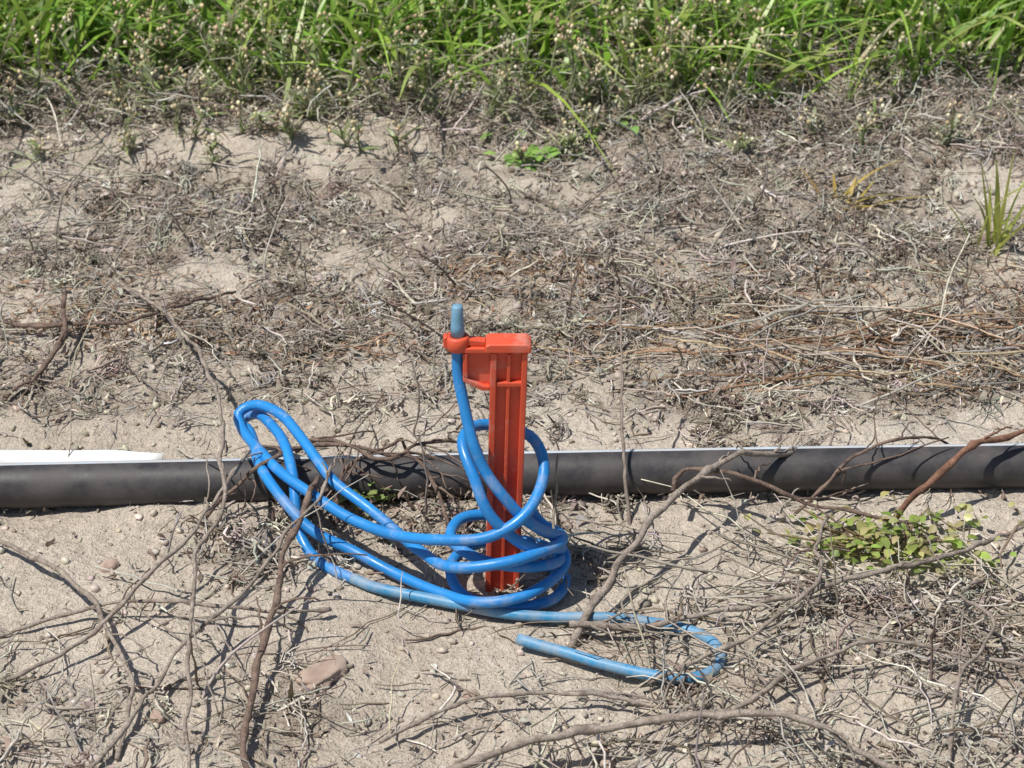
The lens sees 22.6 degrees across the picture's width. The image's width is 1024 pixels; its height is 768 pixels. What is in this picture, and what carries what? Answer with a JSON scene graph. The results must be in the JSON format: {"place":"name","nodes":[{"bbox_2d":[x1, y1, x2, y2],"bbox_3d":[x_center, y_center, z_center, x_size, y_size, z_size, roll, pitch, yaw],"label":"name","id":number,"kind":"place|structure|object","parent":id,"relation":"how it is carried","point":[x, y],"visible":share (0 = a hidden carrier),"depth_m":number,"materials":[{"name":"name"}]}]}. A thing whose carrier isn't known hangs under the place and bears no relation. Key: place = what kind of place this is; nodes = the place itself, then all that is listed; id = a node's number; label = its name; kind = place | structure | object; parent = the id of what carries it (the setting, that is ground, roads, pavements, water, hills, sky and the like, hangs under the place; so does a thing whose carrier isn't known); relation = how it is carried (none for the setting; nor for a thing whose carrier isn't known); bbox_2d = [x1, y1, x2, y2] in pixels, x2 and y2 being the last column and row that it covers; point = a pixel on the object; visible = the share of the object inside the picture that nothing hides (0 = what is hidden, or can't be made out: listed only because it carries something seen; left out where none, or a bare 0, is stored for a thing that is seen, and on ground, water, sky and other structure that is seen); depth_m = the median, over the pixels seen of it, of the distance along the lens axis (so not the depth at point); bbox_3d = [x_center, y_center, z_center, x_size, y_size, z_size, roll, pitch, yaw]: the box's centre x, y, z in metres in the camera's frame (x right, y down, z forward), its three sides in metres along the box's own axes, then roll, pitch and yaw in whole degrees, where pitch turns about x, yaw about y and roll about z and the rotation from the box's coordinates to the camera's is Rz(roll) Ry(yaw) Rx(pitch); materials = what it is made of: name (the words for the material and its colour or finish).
{"place":"outdoors","nodes":[
{"label":"outdoors","id":0,"kind":"place"},
{"bbox_2d":[203,442,468,534],"bbox_3d":[-0.091,0.058,1.363,0.147,0.036,0.053,0,30,0],"label":"dry vine","id":1,"kind":"object","parent":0,"point":[279,454],"visible":0.86,"depth_m":1.36,"materials":[{"name":"brown plant"}]},
{"bbox_2d":[268,398,484,526],"bbox_3d":[-0.075,0.032,1.386,0.121,0.049,0.093,0,30,0],"label":"dry vine","id":2,"kind":"object","parent":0,"point":[361,451],"visible":0.8,"depth_m":1.37,"materials":[{"name":"brown plant"}]},
{"bbox_2d":[332,437,479,529],"bbox_3d":[-0.053,0.048,1.384,0.102,0.031,0.074,0,30,0],"label":"dry vine","id":3,"kind":"object","parent":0,"point":[347,467],"visible":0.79,"depth_m":1.37,"materials":[{"name":"brown plant"}]},
{"bbox_2d":[0,0,1023,767],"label":"ground","id":4,"kind":"structure","parent":0,"point":[88,526],"depth_m":1.40,"materials":[{"name":"beige sand"}]},
{"bbox_2d":[4,292,67,405],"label":"dry vine","id":5,"kind":"object","parent":4,"relation":"on","point":[59,343],"visible":1,"depth_m":1.51,"materials":[{"name":"brown plant"}]},
{"bbox_2d":[0,540,155,760],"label":"dry vine","id":6,"kind":"object","parent":4,"relation":"on","point":[74,584],"visible":1,"depth_m":1.26,"materials":[{"name":"brown wood"}]},
{"bbox_2d":[0,449,162,462],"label":"white plastic strip","id":7,"kind":"object","parent":4,"relation":"on","point":[14,456],"visible":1,"depth_m":1.39,"materials":[{"name":"white plastic"}]},
{"bbox_2d":[99,558,118,572],"bbox_3d":[-0.210,0.095,1.335,0.009,0.005,0.011,21,40,37],"label":"stone","id":8,"kind":"object","parent":4,"relation":"on","point":[111,563],"visible":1,"depth_m":1.33,"materials":[{"name":"beige stone"}]},
{"bbox_2d":[0,291,236,337],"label":"dry vine","id":9,"kind":"object","parent":4,"relation":"on","point":[60,323],"visible":0.95,"depth_m":1.54,"materials":[{"name":"brown plant"}]},
{"bbox_2d":[0,450,277,690],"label":"dry vine","id":10,"kind":"object","parent":4,"relation":"on","point":[122,604],"visible":0.93,"depth_m":1.28,"materials":[{"name":"brown wood"}]},
{"bbox_2d":[149,709,164,723],"bbox_3d":[-0.169,0.159,1.221,0.008,0.006,0.010,-10,27,-23],"label":"stone","id":11,"kind":"object","parent":4,"relation":"on","point":[158,715],"visible":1,"depth_m":1.22,"materials":[{"name":"beige stone"}]},
{"bbox_2d":[0,599,331,683],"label":"dry vine","id":12,"kind":"object","parent":4,"relation":"on","point":[172,601],"visible":0.95,"depth_m":1.28,"materials":[{"name":"brown wood"}]},
{"bbox_2d":[112,275,227,767],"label":"dry vine","id":13,"kind":"object","parent":4,"relation":"on","point":[213,383],"visible":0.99,"depth_m":1.29,"materials":[{"name":"brown plant"}]},
{"bbox_2d":[89,443,340,767],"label":"dry vine","id":14,"kind":"object","parent":4,"relation":"on","point":[130,719],"visible":1,"depth_m":1.26,"materials":[{"name":"brown wood"}]},
{"bbox_2d":[240,476,366,767],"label":"dry vine","id":15,"kind":"object","parent":4,"relation":"on","point":[264,635],"visible":0.98,"depth_m":1.26,"materials":[{"name":"brown wood"}]},
{"bbox_2d":[295,655,347,690],"bbox_3d":[-0.092,0.141,1.251,0.019,0.008,0.033,21,31,26],"label":"stone","id":16,"kind":"object","parent":4,"relation":"on","point":[322,672],"visible":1,"depth_m":1.25,"materials":[{"name":"beige stone"}]},
{"bbox_2d":[339,482,396,518],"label":"seedling","id":17,"kind":"object","parent":4,"relation":"on","point":[378,498],"visible":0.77,"depth_m":1.37,"materials":[{"name":"green plant"}]},
{"bbox_2d":[463,690,479,698],"bbox_3d":[-0.020,0.151,1.240,0.008,0.005,0.007,0,26,9],"label":"stone","id":18,"kind":"object","parent":4,"relation":"on","point":[466,694],"visible":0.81,"depth_m":1.24,"materials":[{"name":"beige stone"}]},
{"bbox_2d":[233,303,725,683],"bbox_3d":[-0.034,0.028,1.288,0.326,0.164,0.075,19,35,29],"label":"blue irrigation tubing","id":19,"kind":"object","parent":4,"relation":"on","point":[519,606],"visible":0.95,"depth_m":1.29,"materials":[{"name":"plastic"}]},
{"bbox_2d":[443,331,531,591],"bbox_3d":[-0.012,0.069,1.299,0.043,0.214,0.012,0,30,0],"label":"irrigation stake","id":20,"kind":"object","parent":4,"relation":"on","point":[496,364],"visible":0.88,"depth_m":1.26,"materials":[{"name":"orange plastic"}]},
{"bbox_2d":[0,36,1023,767],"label":"dry straw litter","id":21,"kind":"object","parent":4,"relation":"on","point":[658,315],"visible":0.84,"depth_m":1.54,"materials":[{"name":"beige plant"}]},
{"bbox_2d":[0,443,1023,508],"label":"irrigation pipe","id":22,"kind":"object","parent":4,"relation":"on","point":[176,481],"visible":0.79,"depth_m":1.38,"materials":[{"name":"black plastic"}]},
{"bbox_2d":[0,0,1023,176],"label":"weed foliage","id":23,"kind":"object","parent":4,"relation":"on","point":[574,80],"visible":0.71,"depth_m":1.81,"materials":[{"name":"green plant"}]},
{"bbox_2d":[0,0,1023,144],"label":"dry edge straw","id":24,"kind":"object","parent":4,"relation":"on","point":[971,59],"visible":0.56,"depth_m":1.81,"materials":[{"name":"plant"}]},
{"bbox_2d":[0,41,1023,767],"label":"sand clods","id":25,"kind":"object","parent":4,"relation":"on","point":[654,599],"visible":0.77,"depth_m":1.44,"materials":[{"name":"beige sand"}]},
{"bbox_2d":[0,60,1023,767],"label":"standing dry stems","id":26,"kind":"object","parent":4,"relation":"on","point":[554,500],"visible":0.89,"depth_m":1.55,"materials":[{"name":"plant"}]},
{"bbox_2d":[3,0,1023,158],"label":"weed seed heads","id":27,"kind":"object","parent":4,"relation":"on","point":[213,34],"visible":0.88,"depth_m":1.80,"materials":[{"name":"plant"}]},
{"bbox_2d":[480,121,638,171],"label":"broadleaf weed","id":28,"kind":"object","parent":4,"relation":"on","point":[551,150],"visible":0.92,"depth_m":1.76,"materials":[{"name":"green plant"}]},
{"bbox_2d":[378,690,767,743],"bbox_3d":[0.029,0.157,1.217,0.183,0.014,0.032,0,30,0],"label":"dry vine","id":29,"kind":"object","parent":4,"relation":"on","point":[630,700],"visible":0.84,"depth_m":1.22,"materials":[{"name":"brown wood"}]},
{"bbox_2d":[600,754,614,767],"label":"stone","id":30,"kind":"object","parent":4,"relation":"on","point":[608,759],"visible":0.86,"depth_m":1.20,"materials":[{"name":"beige stone"}]},
{"bbox_2d":[445,696,905,767],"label":"dry vine","id":31,"kind":"object","parent":4,"relation":"on","point":[595,729],"visible":1,"depth_m":1.19,"materials":[{"name":"brown wood"}]},
{"bbox_2d":[567,393,835,648],"bbox_3d":[0.105,0.066,1.348,0.031,0.041,0.249,21,36,32],"label":"dry vine","id":32,"kind":"object","parent":4,"relation":"on","point":[597,597],"visible":0.94,"depth_m":1.32,"materials":[{"name":"plant"}]},
{"bbox_2d":[639,510,855,687],"bbox_3d":[0.149,0.111,1.278,0.081,0.027,0.186,21,36,32],"label":"dry vine","id":33,"kind":"object","parent":4,"relation":"on","point":[731,645],"visible":0.99,"depth_m":1.26,"materials":[{"name":"wood"}]},
{"bbox_2d":[569,524,1023,638],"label":"dry vine","id":34,"kind":"object","parent":4,"relation":"on","point":[602,625],"visible":1,"depth_m":1.28,"materials":[{"name":"brown wood"}]},
{"bbox_2d":[711,575,1023,729],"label":"dry vine","id":35,"kind":"object","parent":4,"relation":"on","point":[769,685],"visible":0.98,"depth_m":1.23,"materials":[{"name":"brown wood"}]},
{"bbox_2d":[798,160,938,208],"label":"yellow grass tuft","id":36,"kind":"object","parent":4,"relation":"on","point":[850,189],"visible":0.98,"depth_m":1.70,"materials":[{"name":"plant"}]},
{"bbox_2d":[744,491,1023,583],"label":"creeping weed","id":37,"kind":"object","parent":4,"relation":"on","point":[877,544],"visible":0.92,"depth_m":1.34,"materials":[{"name":"green plant"}]},
{"bbox_2d":[925,534,1004,767],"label":"dry vine","id":38,"kind":"object","parent":4,"relation":"on","point":[955,701],"visible":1,"depth_m":1.23,"materials":[{"name":"brown wood"}]},
{"bbox_2d":[928,131,1023,255],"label":"yellow grass tuft","id":39,"kind":"object","parent":4,"relation":"on","point":[998,217],"visible":0.98,"depth_m":1.63,"materials":[{"name":"plant"}]},
{"bbox_2d":[0,0,1023,175],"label":"green grass","id":40,"kind":"structure","parent":0,"point":[88,19],"depth_m":1.86,"materials":[{"name":"green plant"}]},
{"bbox_2d":[671,462,936,563],"bbox_3d":[0.155,0.066,1.352,0.141,0.034,0.058,0,30,0],"label":"dry vine","id":41,"kind":"object","parent":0,"point":[677,476],"visible":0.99,"depth_m":1.35,"materials":[{"name":"brown plant"}]},
{"bbox_2d":[793,387,948,515],"bbox_3d":[0.203,0.039,1.389,0.055,0.038,0.114,18,34,28],"label":"dry vine","id":42,"kind":"object","parent":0,"point":[838,470],"visible":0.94,"depth_m":1.38,"materials":[{"name":"brown plant"}]},
{"bbox_2d":[893,426,1023,518],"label":"dry vine","id":43,"kind":"object","parent":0,"point":[941,472],"visible":1,"depth_m":1.36,"materials":[{"name":"brown plant"}]}
]}

